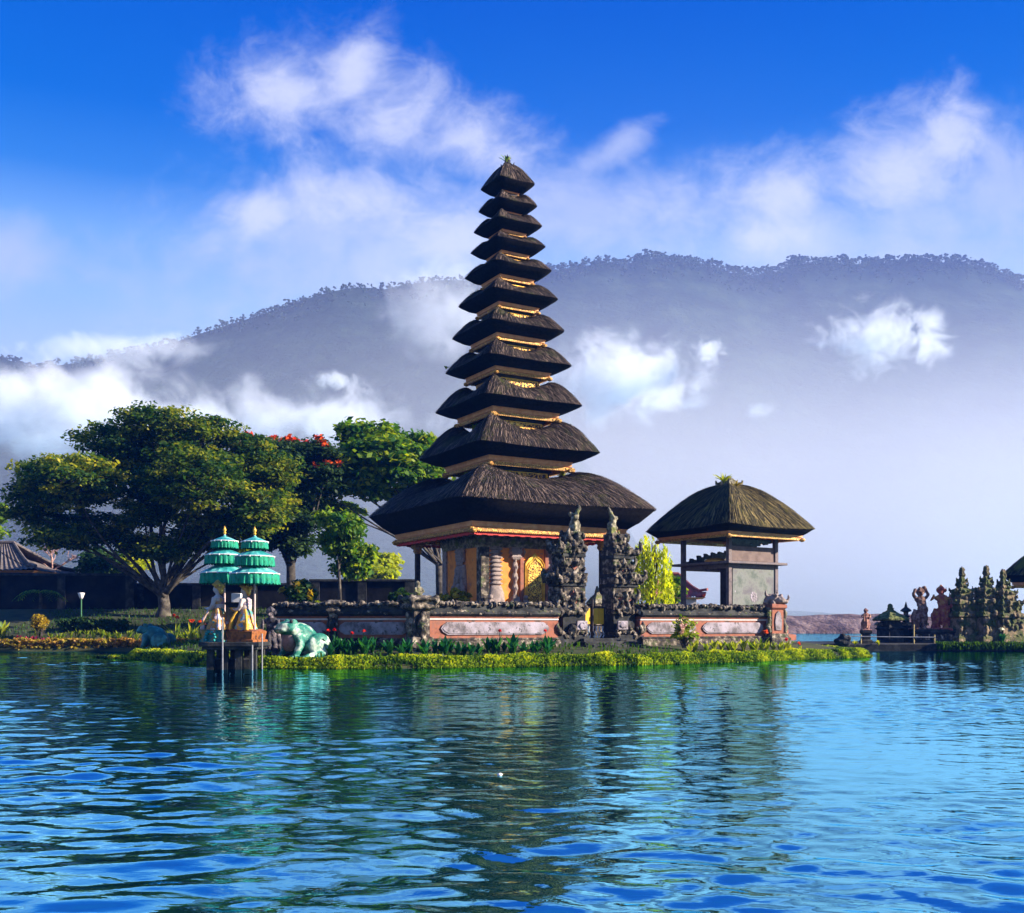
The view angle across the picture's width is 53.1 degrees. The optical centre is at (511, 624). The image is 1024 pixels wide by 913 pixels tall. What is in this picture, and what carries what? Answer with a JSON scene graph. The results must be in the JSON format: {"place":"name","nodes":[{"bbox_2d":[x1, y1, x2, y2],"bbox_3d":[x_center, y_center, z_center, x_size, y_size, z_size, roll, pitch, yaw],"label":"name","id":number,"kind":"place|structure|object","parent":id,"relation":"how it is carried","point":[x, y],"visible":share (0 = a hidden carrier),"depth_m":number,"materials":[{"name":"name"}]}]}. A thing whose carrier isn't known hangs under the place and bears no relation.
{"place":"outdoors","nodes":[
{"label":"outdoors","id":0,"kind":"place"},
{"bbox_2d":[0,280,834,628],"bbox_3d":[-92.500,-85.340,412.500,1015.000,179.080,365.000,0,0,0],"label":"mountain","id":1,"kind":"structure","parent":0,"point":[322,370],"depth_m":442.50,"materials":[{"name":"grey"}]},
{"bbox_2d":[0,606,1023,669],"bbox_3d":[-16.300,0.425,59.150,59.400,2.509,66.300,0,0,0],"label":"ground","id":2,"kind":"structure","parent":0,"point":[15,617],"depth_m":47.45,"materials":[{"name":"green plant"}]},
{"bbox_2d":[0,621,10,639],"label":"broadleaf plant","id":3,"kind":"object","parent":2,"relation":"on","point":[4,628],"visible":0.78,"depth_m":46.72,"materials":[{"name":"green plant"}]},
{"bbox_2d":[0,502,11,539],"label":"edge tree","id":4,"kind":"object","parent":2,"relation":"on","point":[2,530],"visible":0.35,"depth_m":61.84,"materials":[{"name":"green plant"}]},
{"bbox_2d":[12,590,66,608],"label":"palm","id":5,"kind":"object","parent":2,"relation":"on","point":[40,595],"visible":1,"depth_m":54.94,"materials":[{"name":"green plant"}]},
{"bbox_2d":[30,614,49,639],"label":"topiary ball","id":6,"kind":"object","parent":2,"relation":"on","point":[38,622],"visible":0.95,"depth_m":46.64,"materials":[{"name":"yellow plant"}]},
{"bbox_2d":[0,541,80,572],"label":"roof","id":7,"kind":"structure","parent":2,"relation":"on","point":[15,557],"depth_m":63.70,"materials":[{"name":"tile"}]},
{"bbox_2d":[0,637,110,649],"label":"border hedge","id":8,"kind":"object","parent":2,"relation":"on","point":[32,643],"visible":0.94,"depth_m":45.70,"materials":[{"name":"orange plant"}]},
{"bbox_2d":[34,547,77,569],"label":"bare tree","id":9,"kind":"object","parent":2,"relation":"on","point":[68,560],"visible":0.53,"depth_m":66.02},
{"bbox_2d":[0,573,136,608],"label":"garden wall","id":10,"kind":"structure","parent":2,"relation":"on","point":[110,590],"depth_m":57.30,"materials":[{"name":"stone"}]},
{"bbox_2d":[78,593,84,628],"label":"garden lamp","id":11,"kind":"object","parent":2,"relation":"on","point":[81,595],"visible":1,"depth_m":48.96,"materials":[{"name":"metal"}]},
{"bbox_2d":[54,616,130,632],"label":"clipped hedge","id":12,"kind":"object","parent":2,"relation":"on","point":[87,622],"visible":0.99,"depth_m":48.14,"materials":[{"name":"green plant"}]},
{"bbox_2d":[72,545,123,572],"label":"bushy tree","id":13,"kind":"object","parent":2,"relation":"on","point":[88,562],"visible":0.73,"depth_m":64.47,"materials":[{"name":"green plant"}]},
{"bbox_2d":[115,543,150,573],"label":"yellow tree","id":14,"kind":"object","parent":2,"relation":"on","point":[142,563],"visible":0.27,"depth_m":66.73,"materials":[{"name":"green plant"}]},
{"bbox_2d":[109,637,200,648],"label":"border hedge","id":15,"kind":"object","parent":2,"relation":"on","point":[122,641],"visible":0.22,"depth_m":45.66,"materials":[{"name":"orange plant"}]},
{"bbox_2d":[136,623,175,648],"bbox_3d":[-14.051,0.483,40.204,1.451,1.062,1.478,0,0,6],"label":"frog statue","id":16,"kind":"object","parent":2,"relation":"on","point":[152,635],"visible":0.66,"depth_m":39.87,"materials":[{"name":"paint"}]},
{"bbox_2d":[0,400,312,617],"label":"rain tree","id":17,"kind":"object","parent":2,"relation":"on","point":[133,451],"visible":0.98,"depth_m":50.80,"materials":[{"name":"green plant"}]},
{"bbox_2d":[162,614,183,638],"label":"flower plant","id":18,"kind":"object","parent":2,"relation":"on","point":[177,631],"visible":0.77,"depth_m":45.26,"materials":[{"name":"green plant"}]},
{"bbox_2d":[182,619,200,638],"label":"flower plant","id":19,"kind":"object","parent":2,"relation":"on","point":[190,634],"visible":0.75,"depth_m":45.14,"materials":[{"name":"green plant"}]},
{"bbox_2d":[137,583,285,608],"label":"garden wall","id":20,"kind":"structure","parent":2,"relation":"on","point":[189,595],"depth_m":58.30,"materials":[{"name":"stone"}]},
{"bbox_2d":[260,607,281,654],"bbox_3d":[-6.956,0.222,29.600,0.674,1.480,0.543,0,0,20],"label":"guardian statue","id":21,"kind":"object","parent":2,"relation":"on","point":[271,622],"visible":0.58,"depth_m":29.49,"materials":[{"name":"grey stone"}]},
{"bbox_2d":[227,430,354,602],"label":"flame tree","id":22,"kind":"object","parent":2,"relation":"on","point":[294,541],"visible":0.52,"depth_m":56.11,"materials":[{"name":"green plant"}]},
{"bbox_2d":[277,578,318,602],"bbox_3d":[-7.493,-0.687,36.005,1.252,1.896,1.380,0,0,30],"label":"dark bush","id":23,"kind":"object","parent":2,"relation":"on","point":[300,591],"visible":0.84,"depth_m":35.70,"materials":[{"name":"green plant"}]},
{"bbox_2d":[272,601,328,646],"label":"compound wall","id":24,"kind":"structure","parent":2,"relation":"on","point":[314,616],"depth_m":31.19,"materials":[{"name":"stone"}]},
{"bbox_2d":[273,619,329,657],"bbox_3d":[-5.961,0.396,28.680,1.511,1.106,1.538,0,0,-38],"label":"frog statue","id":25,"kind":"object","parent":2,"relation":"on","point":[298,638],"visible":0.91,"depth_m":28.35,"materials":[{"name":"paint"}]},
{"bbox_2d":[325,642,338,654],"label":"canna plant","id":26,"kind":"object","parent":2,"relation":"on","point":[330,649],"visible":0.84,"depth_m":28.49,"materials":[{"name":"green plant"}]},
{"bbox_2d":[325,599,340,645],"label":"stone pillar","id":27,"kind":"structure","parent":2,"relation":"on","point":[332,617],"depth_m":30.76,"materials":[{"name":"grey stone"}]},
{"bbox_2d":[333,628,344,653],"bbox_3d":[-4.903,0.471,28.735,0.354,0.768,0.481,0,0,-26],"label":"canna plant","id":28,"kind":"object","parent":2,"relation":"on","point":[336,642],"visible":0.89,"depth_m":28.69,"materials":[{"name":"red plant"}]},
{"bbox_2d":[339,638,347,653],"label":"canna plant","id":29,"kind":"object","parent":2,"relation":"on","point":[343,645],"visible":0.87,"depth_m":28.68,"materials":[{"name":"green plant"}]},
{"bbox_2d":[310,504,379,599],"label":"young tree","id":30,"kind":"object","parent":2,"relation":"on","point":[340,536],"visible":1,"depth_m":47.54,"materials":[{"name":"green plant"}]},
{"bbox_2d":[343,643,354,654],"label":"canna plant","id":31,"kind":"object","parent":2,"relation":"on","point":[348,648],"visible":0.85,"depth_m":28.61,"materials":[{"name":"green plant"}]},
{"bbox_2d":[348,631,361,653],"bbox_3d":[-4.423,0.528,28.848,0.416,0.664,0.306,0,0,-10],"label":"canna plant","id":32,"kind":"object","parent":2,"relation":"on","point":[354,647],"visible":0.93,"depth_m":28.80,"materials":[{"name":"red plant"}]},
{"bbox_2d":[309,579,414,605],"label":"garden wall","id":33,"kind":"structure","parent":2,"relation":"on","point":[369,590],"depth_m":51.80,"materials":[{"name":"stone"}]},
{"bbox_2d":[358,636,371,654],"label":"canna plant","id":34,"kind":"object","parent":2,"relation":"on","point":[365,645],"visible":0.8,"depth_m":28.65,"materials":[{"name":"green plant"}]},
{"bbox_2d":[334,600,406,647],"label":"compound wall","id":35,"kind":"structure","parent":2,"relation":"on","point":[382,621],"depth_m":30.63,"materials":[{"name":"stone"}]},
{"bbox_2d":[369,637,376,652],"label":"canna plant","id":36,"kind":"object","parent":2,"relation":"on","point":[373,644],"visible":0.89,"depth_m":29.07,"materials":[{"name":"green plant"}]},
{"bbox_2d":[356,552,404,578],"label":"distant tree","id":37,"kind":"object","parent":2,"relation":"on","point":[385,565],"visible":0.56,"depth_m":81.11,"materials":[{"name":"green plant"}]},
{"bbox_2d":[309,416,455,598],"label":"broadleaf tree","id":38,"kind":"object","parent":2,"relation":"on","point":[382,459],"visible":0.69,"depth_m":58.00,"materials":[{"name":"green plant"}]},
{"bbox_2d":[382,638,394,654],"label":"canna plant","id":39,"kind":"object","parent":2,"relation":"on","point":[388,647],"visible":0.88,"depth_m":28.70,"materials":[{"name":"green plant"}]},
{"bbox_2d":[395,645,406,652],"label":"canna plant","id":40,"kind":"object","parent":2,"relation":"on","point":[401,649],"visible":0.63,"depth_m":28.57,"materials":[{"name":"green plant"}]},
{"bbox_2d":[388,587,414,601],"bbox_3d":[-3.873,-0.531,35.952,0.875,1.581,1.215,0,0,15],"label":"dark bush","id":41,"kind":"object","parent":2,"relation":"on","point":[399,591],"visible":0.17,"depth_m":35.73,"materials":[{"name":"green plant"}]},
{"bbox_2d":[402,638,415,654],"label":"canna plant","id":42,"kind":"object","parent":2,"relation":"on","point":[407,645],"visible":0.91,"depth_m":28.88,"materials":[{"name":"green plant"}]},
{"bbox_2d":[397,581,439,650],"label":"stone pillar","id":43,"kind":"structure","parent":2,"relation":"on","point":[418,606],"depth_m":29.54,"materials":[{"name":"grey stone"}]},
{"bbox_2d":[416,638,430,653],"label":"canna plant","id":44,"kind":"object","parent":2,"relation":"on","point":[424,647],"visible":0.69,"depth_m":28.71,"materials":[{"name":"green plant"}]},
{"bbox_2d":[430,639,439,652],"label":"canna plant","id":45,"kind":"object","parent":2,"relation":"on","point":[434,645],"visible":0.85,"depth_m":29.35,"materials":[{"name":"green plant"}]},
{"bbox_2d":[439,636,452,654],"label":"canna plant","id":46,"kind":"object","parent":2,"relation":"on","point":[445,644],"visible":0.96,"depth_m":29.33,"materials":[{"name":"green plant"}]},
{"bbox_2d":[439,587,472,601],"bbox_3d":[-1.867,-0.583,33.579,1.199,1.287,1.135,0,0,0],"label":"bush","id":47,"kind":"object","parent":2,"relation":"on","point":[458,595],"visible":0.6,"depth_m":33.34,"materials":[{"name":"green plant"}]},
{"bbox_2d":[452,641,465,654],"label":"canna plant","id":48,"kind":"object","parent":2,"relation":"on","point":[457,647],"visible":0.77,"depth_m":29.41,"materials":[{"name":"green plant"}]},
{"bbox_2d":[468,642,476,654],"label":"canna plant","id":49,"kind":"object","parent":2,"relation":"on","point":[471,648],"visible":0.8,"depth_m":29.45,"materials":[{"name":"green plant"}]},
{"bbox_2d":[475,642,483,654],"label":"canna plant","id":50,"kind":"object","parent":2,"relation":"on","point":[478,649],"visible":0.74,"depth_m":29.69,"materials":[{"name":"green plant"}]},
{"bbox_2d":[481,636,492,651],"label":"canna plant","id":51,"kind":"object","parent":2,"relation":"on","point":[487,644],"visible":1,"depth_m":30.16,"materials":[{"name":"green plant"}]},
{"bbox_2d":[487,629,502,652],"bbox_3d":[-0.461,0.499,30.124,0.462,0.738,0.340,0,0,21],"label":"canna plant","id":52,"kind":"object","parent":2,"relation":"on","point":[497,646],"visible":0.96,"depth_m":30.08,"materials":[{"name":"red plant"}]},
{"bbox_2d":[430,599,560,647],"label":"compound wall","id":53,"kind":"structure","parent":2,"relation":"on","point":[471,622],"depth_m":31.04,"materials":[{"name":"stone"}]},
{"bbox_2d":[506,641,514,653],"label":"canna plant","id":54,"kind":"object","parent":2,"relation":"on","point":[510,646],"visible":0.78,"depth_m":29.97,"materials":[{"name":"green plant"}]},
{"bbox_2d":[369,154,655,602],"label":"temple tower","id":55,"kind":"structure","parent":2,"relation":"on","point":[493,520],"depth_m":38.39,"materials":[{"name":"plant"}]},
{"bbox_2d":[506,634,518,652],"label":"canna plant","id":56,"kind":"object","parent":2,"relation":"on","point":[514,640],"visible":0.74,"depth_m":30.20,"materials":[{"name":"green plant"}]},
{"bbox_2d":[517,642,531,651],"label":"canna plant","id":57,"kind":"object","parent":2,"relation":"on","point":[523,647],"visible":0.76,"depth_m":29.87,"materials":[{"name":"green plant"}]},
{"bbox_2d":[531,640,541,652],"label":"canna plant","id":58,"kind":"object","parent":2,"relation":"on","point":[538,646],"visible":0.85,"depth_m":30.50,"materials":[{"name":"green plant"}]},
{"bbox_2d":[537,629,550,647],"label":"canna plant","id":59,"kind":"object","parent":2,"relation":"on","point":[546,640],"visible":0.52,"depth_m":30.62,"materials":[{"name":"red plant"}]},
{"bbox_2d":[540,642,553,654],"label":"canna plant","id":60,"kind":"object","parent":2,"relation":"on","point":[547,648],"visible":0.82,"depth_m":30.26,"materials":[{"name":"green plant"}]},
{"bbox_2d":[541,505,588,645],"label":"split gate","id":61,"kind":"structure","parent":2,"relation":"on","point":[566,579],"depth_m":32.66,"materials":[{"name":"stone"}]},
{"bbox_2d":[585,586,601,635],"bbox_3d":[3.077,-0.502,36.997,0.672,1.805,0.673,0,0,-30],"label":"offering shrine","id":62,"kind":"object","parent":2,"relation":"on","point":[597,596],"visible":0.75,"depth_m":36.81,"materials":[{"name":"stone"}]},
{"bbox_2d":[586,599,604,637],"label":"metal gate","id":63,"kind":"structure","parent":2,"relation":"on","point":[595,615],"depth_m":33.64,"materials":[{"name":"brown metal"}]},
{"bbox_2d":[574,638,645,646],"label":"stone steps","id":64,"kind":"structure","parent":2,"relation":"on","point":[607,643],"depth_m":32.74,"materials":[{"name":"grey stone"}]},
{"bbox_2d":[600,507,647,643],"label":"split gate","id":65,"kind":"structure","parent":2,"relation":"on","point":[620,580],"depth_m":33.72,"materials":[{"name":"stone"}]},
{"bbox_2d":[631,534,677,604],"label":"weeping shrub","id":66,"kind":"object","parent":2,"relation":"on","point":[647,560],"visible":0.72,"depth_m":44.27,"materials":[{"name":"yellow plant"}]},
{"bbox_2d":[640,572,707,604],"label":"red roofed house","id":67,"kind":"structure","parent":2,"relation":"on","point":[696,592],"depth_m":70.13,"materials":[{"name":"tile"}]},
{"bbox_2d":[659,575,688,603],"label":"green bush","id":68,"kind":"object","parent":2,"relation":"on","point":[676,584],"visible":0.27,"depth_m":45.20,"materials":[{"name":"green plant"}]},
{"bbox_2d":[670,614,699,647],"bbox_3d":[5.492,0.208,32.999,1.085,1.112,0.934,0,0,-41],"label":"flowering bush","id":69,"kind":"object","parent":2,"relation":"on","point":[682,632],"visible":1,"depth_m":32.88,"materials":[{"name":"green plant"}]},
{"bbox_2d":[690,639,698,651],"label":"leafy plant","id":70,"kind":"object","parent":2,"relation":"on","point":[695,646],"visible":0.85,"depth_m":32.75,"materials":[{"name":"green plant"}]},
{"bbox_2d":[634,603,766,645],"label":"compound wall","id":71,"kind":"structure","parent":2,"relation":"on","point":[730,623],"depth_m":35.24,"materials":[{"name":"stone"}]},
{"bbox_2d":[646,476,815,640],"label":"pavilion","id":72,"kind":"structure","parent":2,"relation":"on","point":[741,522],"depth_m":37.92,"materials":[{"name":"plant"}]},
{"bbox_2d":[720,569,725,604],"bbox_3d":[7.856,-0.903,37.698,0.100,2.307,0.440,0,0,-33],"label":"door leaf","id":73,"kind":"structure","parent":72,"relation":"in","point":[722,571],"depth_m":37.73,"materials":[{"name":"brown wood"}]},
{"bbox_2d":[714,472,731,483],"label":"weed tuft","id":74,"kind":"object","parent":72,"relation":"on","point":[723,479],"visible":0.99,"depth_m":38.74,"materials":[{"name":"green plant"}]},
{"bbox_2d":[739,638,750,650],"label":"leafy plant","id":75,"kind":"object","parent":2,"relation":"on","point":[743,644],"visible":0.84,"depth_m":34.15,"materials":[{"name":"green plant"}]},
{"bbox_2d":[752,629,769,650],"bbox_3d":[8.351,0.560,34.333,0.561,0.811,0.274,0,0,19],"label":"flower plant","id":76,"kind":"object","parent":2,"relation":"on","point":[761,646],"visible":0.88,"depth_m":34.30,"materials":[{"name":"green plant"}]},
{"bbox_2d":[763,590,790,645],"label":"end pillar","id":77,"kind":"structure","parent":2,"relation":"on","point":[776,624],"depth_m":36.57,"materials":[{"name":"grey stone"}]},
{"bbox_2d":[998,627,1008,644],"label":"lily plant","id":78,"kind":"object","parent":2,"relation":"on","point":[1002,637],"visible":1,"depth_m":45.73,"materials":[{"name":"green plant"}]},
{"bbox_2d":[0,631,1023,912],"bbox_3d":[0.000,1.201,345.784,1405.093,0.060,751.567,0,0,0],"label":"lake water","id":79,"kind":"structure","parent":0,"point":[884,781],"depth_m":7.55,"materials":[{"name":"blue liquid"}]},
{"bbox_2d":[222,617,222,669],"bbox_3d":[-7.627,0.755,26.980,0.038,1.890,0.038,0,0,0],"label":"pale pole","id":80,"kind":"object","parent":79,"relation":"in","point":[222,643],"visible":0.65,"depth_m":26.96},
{"bbox_2d":[199,641,269,669],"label":"platform","id":81,"kind":"structure","parent":79,"relation":"in","point":[236,660],"depth_m":27.26,"materials":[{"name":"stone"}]},
{"bbox_2d":[200,580,228,641],"bbox_3d":[-7.996,-0.350,27.651,0.872,1.714,0.803,0,0,15],"label":"woman statue","id":82,"kind":"object","parent":81,"relation":"on","point":[212,632],"visible":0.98,"depth_m":27.45,"materials":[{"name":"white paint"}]},
{"bbox_2d":[199,526,239,611],"bbox_3d":[-8.068,-1.152,28.750,1.390,3.235,1.384,0,0,0],"label":"parasol","id":83,"kind":"object","parent":81,"relation":"on","point":[221,559],"visible":0.77,"depth_m":28.35,"materials":[{"name":"green fabric"}]},
{"bbox_2d":[225,602,239,628],"bbox_3d":[-7.619,-0.070,28.350,0.640,1.080,0.440,0,0,0],"label":"box stand","id":84,"kind":"object","parent":81,"relation":"on","point":[229,613],"visible":0.27,"depth_m":28.17,"materials":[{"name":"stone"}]},
{"bbox_2d":[231,593,241,601],"bbox_3d":[-7.619,-0.732,28.350,0.250,0.260,0.200,0,0,0],"label":"white box","id":85,"kind":"object","parent":84,"relation":"on","point":[235,597],"visible":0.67,"depth_m":28.25,"materials":[{"name":"paint"}]},
{"bbox_2d":[225,583,267,641],"bbox_3d":[-7.215,-0.344,27.660,0.920,1.620,0.800,0,0,15],"label":"woman statue","id":86,"kind":"object","parent":81,"relation":"on","point":[243,630],"visible":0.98,"depth_m":27.43,"materials":[{"name":"white paint"}]},
{"bbox_2d":[228,527,280,629],"bbox_3d":[-6.909,-1.083,27.500,1.373,3.098,1.366,0,0,0],"label":"parasol","id":87,"kind":"object","parent":81,"relation":"on","point":[254,562],"visible":1,"depth_m":27.14,"materials":[{"name":"green fabric"}]},
{"bbox_2d":[261,634,262,668],"bbox_3d":[-6.686,0.971,27.400,0.038,1.458,0.038,0,0,0],"label":"pale pole","id":88,"kind":"object","parent":79,"relation":"in","point":[262,651],"visible":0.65,"depth_m":27.39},
{"bbox_2d":[0,0,1023,367],"label":"sky","id":89,"kind":"structure","parent":0,"point":[170,169],"materials":[{"name":"blue"}]},
{"bbox_2d":[475,259,1023,616],"bbox_3d":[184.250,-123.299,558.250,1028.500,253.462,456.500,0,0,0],"label":"mountain","id":90,"kind":"structure","parent":0,"point":[870,428],"depth_m":539.34,"materials":[{"name":"grey"}]},
{"bbox_2d":[0,248,1023,386],"bbox_3d":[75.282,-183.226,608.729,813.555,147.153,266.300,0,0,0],"label":"forest","id":91,"kind":"object","parent":90,"relation":"on","point":[794,260],"visible":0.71,"depth_m":684.00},
{"bbox_2d":[785,614,942,633],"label":"hill","id":92,"kind":"structure","parent":0,"point":[833,624],"depth_m":138.49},
{"bbox_2d":[793,641,1023,650],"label":"stone path","id":93,"kind":"structure","parent":0,"point":[874,646],"depth_m":45.90,"materials":[{"name":"grey stone"}]},
{"bbox_2d":[834,633,850,646],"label":"boulder","id":94,"kind":"object","parent":93,"relation":"on","point":[842,639],"visible":0.99,"depth_m":45.49,"materials":[{"name":"stone"}]},
{"bbox_2d":[859,608,872,643],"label":"guardian statue","id":95,"kind":"object","parent":93,"relation":"on","point":[865,621],"visible":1,"depth_m":46.28,"materials":[{"name":"pink stone"}]},
{"bbox_2d":[872,604,909,642],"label":"roofed shrine","id":96,"kind":"object","parent":93,"relation":"on","point":[891,617],"visible":1,"depth_m":47.96,"materials":[{"name":"stone"}]},
{"bbox_2d":[850,625,935,643],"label":"white rail","id":97,"kind":"object","parent":93,"relation":"on","point":[913,637],"visible":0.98,"depth_m":45.99,"materials":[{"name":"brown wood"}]},
{"bbox_2d":[874,622,928,642],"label":"causeway wall","id":98,"kind":"structure","parent":93,"relation":"on","point":[904,625],"depth_m":48.25,"materials":[{"name":"stone"}]},
{"bbox_2d":[900,602,910,622],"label":"stone lantern","id":99,"kind":"object","parent":98,"relation":"on","point":[905,610],"visible":0.89,"depth_m":48.24,"materials":[{"name":"grey stone"}]},
{"bbox_2d":[909,629,955,642],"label":"statue plinth","id":100,"kind":"structure","parent":93,"relation":"on","point":[941,635],"depth_m":47.61,"materials":[{"name":"stone"}]},
{"bbox_2d":[908,586,932,629],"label":"dancing statue","id":101,"kind":"object","parent":100,"relation":"on","point":[919,615],"visible":0.93,"depth_m":47.88,"materials":[{"name":"grey stone"}]},
{"bbox_2d":[930,585,952,630],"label":"dancing statue","id":102,"kind":"object","parent":100,"relation":"on","point":[940,615],"visible":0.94,"depth_m":47.86,"materials":[{"name":"brown stone"}]},
{"bbox_2d":[948,566,978,641],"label":"spired shrine","id":103,"kind":"object","parent":93,"relation":"on","point":[963,617],"visible":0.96,"depth_m":47.59,"materials":[{"name":"stone"}]},
{"bbox_2d":[972,565,1001,642],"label":"spired shrine","id":104,"kind":"object","parent":93,"relation":"on","point":[987,612],"visible":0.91,"depth_m":47.50,"materials":[{"name":"stone"}]},
{"bbox_2d":[993,569,1023,642],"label":"spired shrine","id":105,"kind":"object","parent":93,"relation":"on","point":[1010,617],"visible":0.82,"depth_m":47.50,"materials":[{"name":"stone"}]},
{"bbox_2d":[1006,556,1023,588],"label":"thatched pavilion","id":106,"kind":"structure","parent":93,"relation":"on","point":[1015,573],"depth_m":50.80,"materials":[{"name":"wicker"}]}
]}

